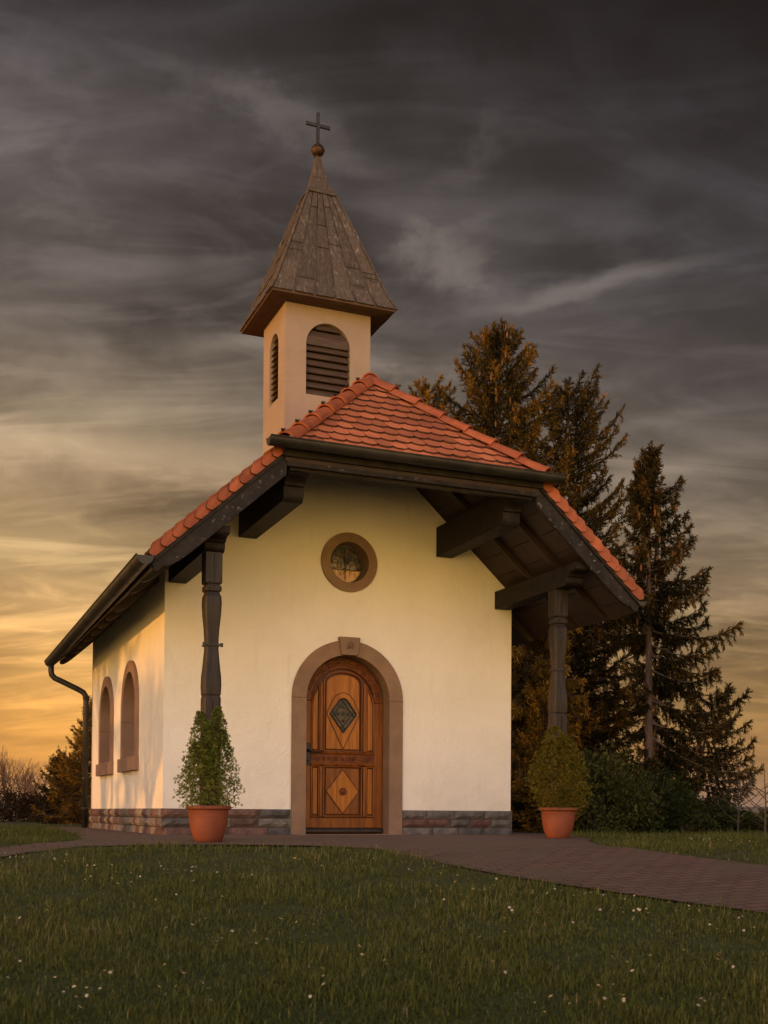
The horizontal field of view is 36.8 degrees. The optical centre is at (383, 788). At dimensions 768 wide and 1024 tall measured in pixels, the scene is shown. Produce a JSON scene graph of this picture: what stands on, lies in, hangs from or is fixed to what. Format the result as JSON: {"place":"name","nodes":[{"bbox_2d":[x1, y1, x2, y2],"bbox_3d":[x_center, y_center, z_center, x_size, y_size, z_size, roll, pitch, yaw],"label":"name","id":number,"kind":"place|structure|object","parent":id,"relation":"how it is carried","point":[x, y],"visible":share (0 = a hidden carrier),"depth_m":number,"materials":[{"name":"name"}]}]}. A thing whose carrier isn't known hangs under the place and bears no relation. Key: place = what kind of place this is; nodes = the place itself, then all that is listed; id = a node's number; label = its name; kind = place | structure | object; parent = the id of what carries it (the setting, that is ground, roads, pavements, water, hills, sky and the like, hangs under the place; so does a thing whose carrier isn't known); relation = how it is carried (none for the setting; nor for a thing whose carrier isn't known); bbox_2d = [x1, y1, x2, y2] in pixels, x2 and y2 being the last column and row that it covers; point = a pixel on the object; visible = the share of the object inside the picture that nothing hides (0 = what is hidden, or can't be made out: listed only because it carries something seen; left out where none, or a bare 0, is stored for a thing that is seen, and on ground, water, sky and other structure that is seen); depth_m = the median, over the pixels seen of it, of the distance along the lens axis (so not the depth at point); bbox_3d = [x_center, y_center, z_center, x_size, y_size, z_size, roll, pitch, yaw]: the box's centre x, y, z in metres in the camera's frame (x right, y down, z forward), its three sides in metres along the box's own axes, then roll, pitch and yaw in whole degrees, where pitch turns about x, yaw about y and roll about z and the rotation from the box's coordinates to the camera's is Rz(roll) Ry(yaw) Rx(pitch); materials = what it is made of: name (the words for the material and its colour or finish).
{"place":"outdoors","nodes":[
{"label":"outdoors","id":0,"kind":"place"},
{"bbox_2d":[0,816,767,1023],"bbox_3d":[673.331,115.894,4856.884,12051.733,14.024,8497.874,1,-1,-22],"label":"ground","id":1,"kind":"structure","parent":0,"point":[327,939],"depth_m":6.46,"materials":[{"name":"green plant"}]},
{"bbox_2d":[0,762,12,790],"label":"bare tree","id":2,"kind":"object","parent":1,"relation":"on","point":[4,779],"visible":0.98,"depth_m":30.38,"materials":[{"name":"brown plant"}]},
{"bbox_2d":[0,785,26,821],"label":"shrub","id":3,"kind":"object","parent":1,"relation":"on","point":[8,801],"visible":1,"depth_m":26.20,"materials":[{"name":"green plant"}]},
{"bbox_2d":[0,743,45,820],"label":"bare tree","id":4,"kind":"object","parent":1,"relation":"on","point":[2,765],"visible":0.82,"depth_m":30.90,"materials":[{"name":"brown plant"}]},
{"bbox_2d":[0,785,46,821],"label":"shrub","id":5,"kind":"object","parent":1,"relation":"on","point":[24,809],"visible":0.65,"depth_m":26.81,"materials":[{"name":"green plant"}]},
{"bbox_2d":[12,770,52,803],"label":"bare tree","id":6,"kind":"object","parent":1,"relation":"on","point":[31,788],"visible":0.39,"depth_m":32.97,"materials":[{"name":"brown plant"}]},
{"bbox_2d":[10,791,59,821],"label":"shrub","id":7,"kind":"object","parent":1,"relation":"on","point":[35,802],"visible":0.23,"depth_m":27.16,"materials":[{"name":"green plant"}]},
{"bbox_2d":[25,746,89,823],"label":"fir tree","id":8,"kind":"object","parent":1,"relation":"on","point":[44,798],"visible":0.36,"depth_m":23.77,"materials":[{"name":"green plant"}]},
{"bbox_2d":[31,695,91,824],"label":"fir tree","id":9,"kind":"object","parent":1,"relation":"on","point":[75,778],"visible":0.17,"depth_m":22.74,"materials":[{"name":"green plant"}]},
{"bbox_2d":[44,112,646,834],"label":"chapel","id":10,"kind":"structure","parent":1,"relation":"on","point":[346,590],"depth_m":13.40,"materials":[{"name":"paint"}]},
{"bbox_2d":[96,676,113,776],"bbox_3d":[-3.763,-0.866,16.160,0.350,1.380,1.150,1,-1,-22],"label":"window","id":11,"kind":"structure","parent":10,"relation":"in","point":[105,766],"depth_m":16.43,"materials":[{"name":"red stone"}]},
{"bbox_2d":[117,660,138,772],"bbox_3d":[-3.056,-0.898,14.439,0.350,1.380,1.150,1,-1,-22],"label":"window","id":12,"kind":"structure","parent":10,"relation":"in","point":[128,761],"depth_m":14.73,"materials":[{"name":"red stone"}]},
{"bbox_2d":[306,658,382,832],"bbox_3d":[-0.482,-0.505,13.503,1.016,2.050,0.153,1,-1,-22],"label":"door","id":13,"kind":"structure","parent":10,"relation":"in","point":[344,727],"depth_m":13.50,"materials":[{"name":"brown wood"}]},
{"bbox_2d":[321,532,376,591],"bbox_3d":[-0.431,-2.615,13.458,0.690,0.690,0.186,1,-1,-22],"label":"round window","id":14,"kind":"structure","parent":10,"relation":"in","point":[348,560],"depth_m":13.46,"materials":[{"name":"stone"}]},
{"bbox_2d":[408,373,469,421],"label":"spruce tree","id":15,"kind":"object","parent":1,"relation":"on","point":[425,392],"visible":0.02,"depth_m":24.94,"materials":[{"name":"green plant"}]},
{"bbox_2d":[511,779,536,831],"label":"shrub","id":16,"kind":"object","parent":1,"relation":"on","point":[519,805],"visible":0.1,"depth_m":16.91,"materials":[{"name":"green plant"}]},
{"bbox_2d":[433,316,640,763],"bbox_3d":[2.343,-4.449,24.106,6.014,10.598,6.009,1,-1,-22],"label":"spruce tree","id":17,"kind":"object","parent":1,"relation":"on","point":[494,343],"visible":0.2,"depth_m":23.64,"materials":[{"name":"green plant"}]},
{"bbox_2d":[511,677,587,833],"bbox_3d":[2.207,-0.385,15.763,1.220,2.276,1.179,0,-1,5],"label":"young spruce","id":18,"kind":"object","parent":1,"relation":"on","point":[539,700],"visible":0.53,"depth_m":15.75,"materials":[{"name":"green plant"}]},
{"bbox_2d":[511,627,590,828],"bbox_3d":[2.323,-1.436,18.988,2.321,5.695,2.145,1,-1,-22],"label":"weeping conifer","id":19,"kind":"object","parent":1,"relation":"on","point":[527,666],"visible":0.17,"depth_m":18.75,"materials":[{"name":"green plant"}]},
{"bbox_2d":[520,773,626,831],"bbox_3d":[2.642,0.151,16.595,1.748,1.121,1.689,1,-1,-22],"label":"shrub","id":20,"kind":"object","parent":1,"relation":"on","point":[576,826],"visible":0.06,"depth_m":16.23,"materials":[{"name":"green plant"}]},
{"bbox_2d":[538,622,622,764],"bbox_3d":[3.847,-1.766,23.081,2.380,5.293,2.500,1,-1,-22],"label":"spruce tree","id":21,"kind":"object","parent":1,"relation":"on","point":[589,638],"visible":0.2,"depth_m":22.78,"materials":[{"name":"green plant"}]},
{"bbox_2d":[511,363,659,759],"bbox_3d":[3.821,-4.031,24.540,4.130,9.809,3.990,1,-1,-22],"label":"spruce tree","id":22,"kind":"object","parent":1,"relation":"on","point":[587,427],"visible":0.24,"depth_m":24.26,"materials":[{"name":"green plant"}]},
{"bbox_2d":[535,740,667,833],"bbox_3d":[2.939,0.025,16.137,1.641,1.374,1.878,1,-1,-22],"label":"shrub","id":23,"kind":"object","parent":1,"relation":"on","point":[625,790],"visible":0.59,"depth_m":15.64,"materials":[{"name":"green plant"}]},
{"bbox_2d":[567,622,644,759],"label":"spruce tree","id":24,"kind":"object","parent":1,"relation":"on","point":[616,707],"visible":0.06,"depth_m":26.93,"materials":[{"name":"green plant"}]},
{"bbox_2d":[579,743,645,828],"bbox_3d":[3.946,-0.015,21.107,2.276,1.709,2.580,0,-1,31],"label":"shrub","id":25,"kind":"object","parent":1,"relation":"on","point":[625,752],"visible":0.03,"depth_m":21.17,"materials":[{"name":"green plant"}]},
{"bbox_2d":[574,756,674,833],"bbox_3d":[3.505,0.134,17.250,1.642,1.229,1.668,0,-1,20],"label":"shrub","id":26,"kind":"object","parent":1,"relation":"on","point":[653,806],"visible":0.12,"depth_m":16.97,"materials":[{"name":"green plant"}]},
{"bbox_2d":[596,762,703,828],"bbox_3d":[4.703,0.196,21.137,2.137,1.292,2.119,0,-1,6],"label":"shrub","id":27,"kind":"object","parent":1,"relation":"on","point":[661,777],"visible":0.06,"depth_m":20.64,"materials":[{"name":"green plant"}]},
{"bbox_2d":[614,776,704,830],"bbox_3d":[4.165,0.277,17.984,1.579,0.965,1.642,0,-1,32],"label":"shrub","id":28,"kind":"object","parent":1,"relation":"on","point":[659,786],"visible":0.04,"depth_m":17.70,"materials":[{"name":"green plant"}]},
{"bbox_2d":[624,554,694,757],"bbox_3d":[5.102,-1.807,21.634,1.360,5.247,1.085,-1,-2,36],"label":"thin spruce","id":29,"kind":"object","parent":1,"relation":"on","point":[656,707],"visible":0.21,"depth_m":21.59,"materials":[{"name":"green plant"}]},
{"bbox_2d":[597,440,754,792],"bbox_3d":[5.269,-2.733,21.138,2.905,7.238,2.744,1,-1,-22],"label":"spruce tree","id":30,"kind":"object","parent":1,"relation":"on","point":[643,494],"visible":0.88,"depth_m":20.92,"materials":[{"name":"green plant"}]},
{"bbox_2d":[648,787,741,833],"bbox_3d":[4.567,0.362,16.953,1.345,0.784,1.511,0,-1,15],"label":"shrub","id":31,"kind":"object","parent":1,"relation":"on","point":[680,812],"visible":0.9,"depth_m":16.67,"materials":[{"name":"green plant"}]},
{"bbox_2d":[636,682,765,808],"bbox_3d":[6.066,-0.584,22.019,2.430,2.834,2.124,0,-1,0],"label":"crooked spruce","id":32,"kind":"object","parent":1,"relation":"on","point":[719,698],"visible":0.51,"depth_m":21.69,"materials":[{"name":"green plant"}]},
{"bbox_2d":[675,797,749,831],"bbox_3d":[4.875,0.448,17.460,1.153,0.633,1.222,1,-2,-39],"label":"shrub","id":33,"kind":"object","parent":1,"relation":"on","point":[742,812],"visible":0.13,"depth_m":17.27,"materials":[{"name":"green plant"}]},
{"bbox_2d":[713,755,767,833],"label":"sapling","id":34,"kind":"object","parent":1,"relation":"on","point":[737,820],"visible":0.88,"depth_m":14.99,"materials":[{"name":"brown plant"}]},
{"bbox_2d":[730,769,767,833],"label":"sapling","id":35,"kind":"object","parent":1,"relation":"on","point":[765,809],"visible":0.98,"depth_m":14.41,"materials":[{"name":"brown plant"}]},
{"bbox_2d":[739,807,767,832],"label":"shrub","id":36,"kind":"object","parent":1,"relation":"on","point":[751,821],"visible":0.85,"depth_m":17.11,"materials":[{"name":"green plant"}]},
{"bbox_2d":[0,827,767,912],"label":"path","id":37,"kind":"structure","parent":0,"point":[576,861],"depth_m":9.20,"materials":[{"name":"brick"}]},
{"bbox_2d":[185,806,231,841],"bbox_3d":[-1.614,0.327,10.619,0.422,0.330,0.422,1,-1,-22],"label":"flower pot","id":38,"kind":"object","parent":37,"relation":"on","point":[208,823],"visible":0.97,"depth_m":10.48,"materials":[{"name":"ceramic"}]},
{"bbox_2d":[172,707,244,809],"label":"thuja","id":39,"kind":"object","parent":38,"relation":"on","point":[202,758],"visible":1,"depth_m":10.58,"materials":[{"name":"green plant"}]},
{"bbox_2d":[539,807,577,837],"bbox_3d":[1.831,0.365,12.153,0.409,0.320,0.409,1,-1,-22],"label":"flower pot","id":40,"kind":"object","parent":37,"relation":"on","point":[557,823],"visible":0.97,"depth_m":12.02,"materials":[{"name":"ceramic"}]},
{"bbox_2d":[522,726,594,811],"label":"thuja","id":41,"kind":"object","parent":40,"relation":"on","point":[566,761],"visible":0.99,"depth_m":12.09,"materials":[{"name":"green plant"}]},
{"bbox_2d":[0,802,767,815],"bbox_3d":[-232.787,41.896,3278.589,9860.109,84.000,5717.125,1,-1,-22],"label":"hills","id":42,"kind":"structure","parent":0,"point":[754,809],"depth_m":3383.69,"materials":[{"name":"green plant"}]},
{"bbox_2d":[0,0,767,805],"label":"sky","id":43,"kind":"structure","parent":0,"point":[590,177],"materials":[{"name":"grey"}]}
]}

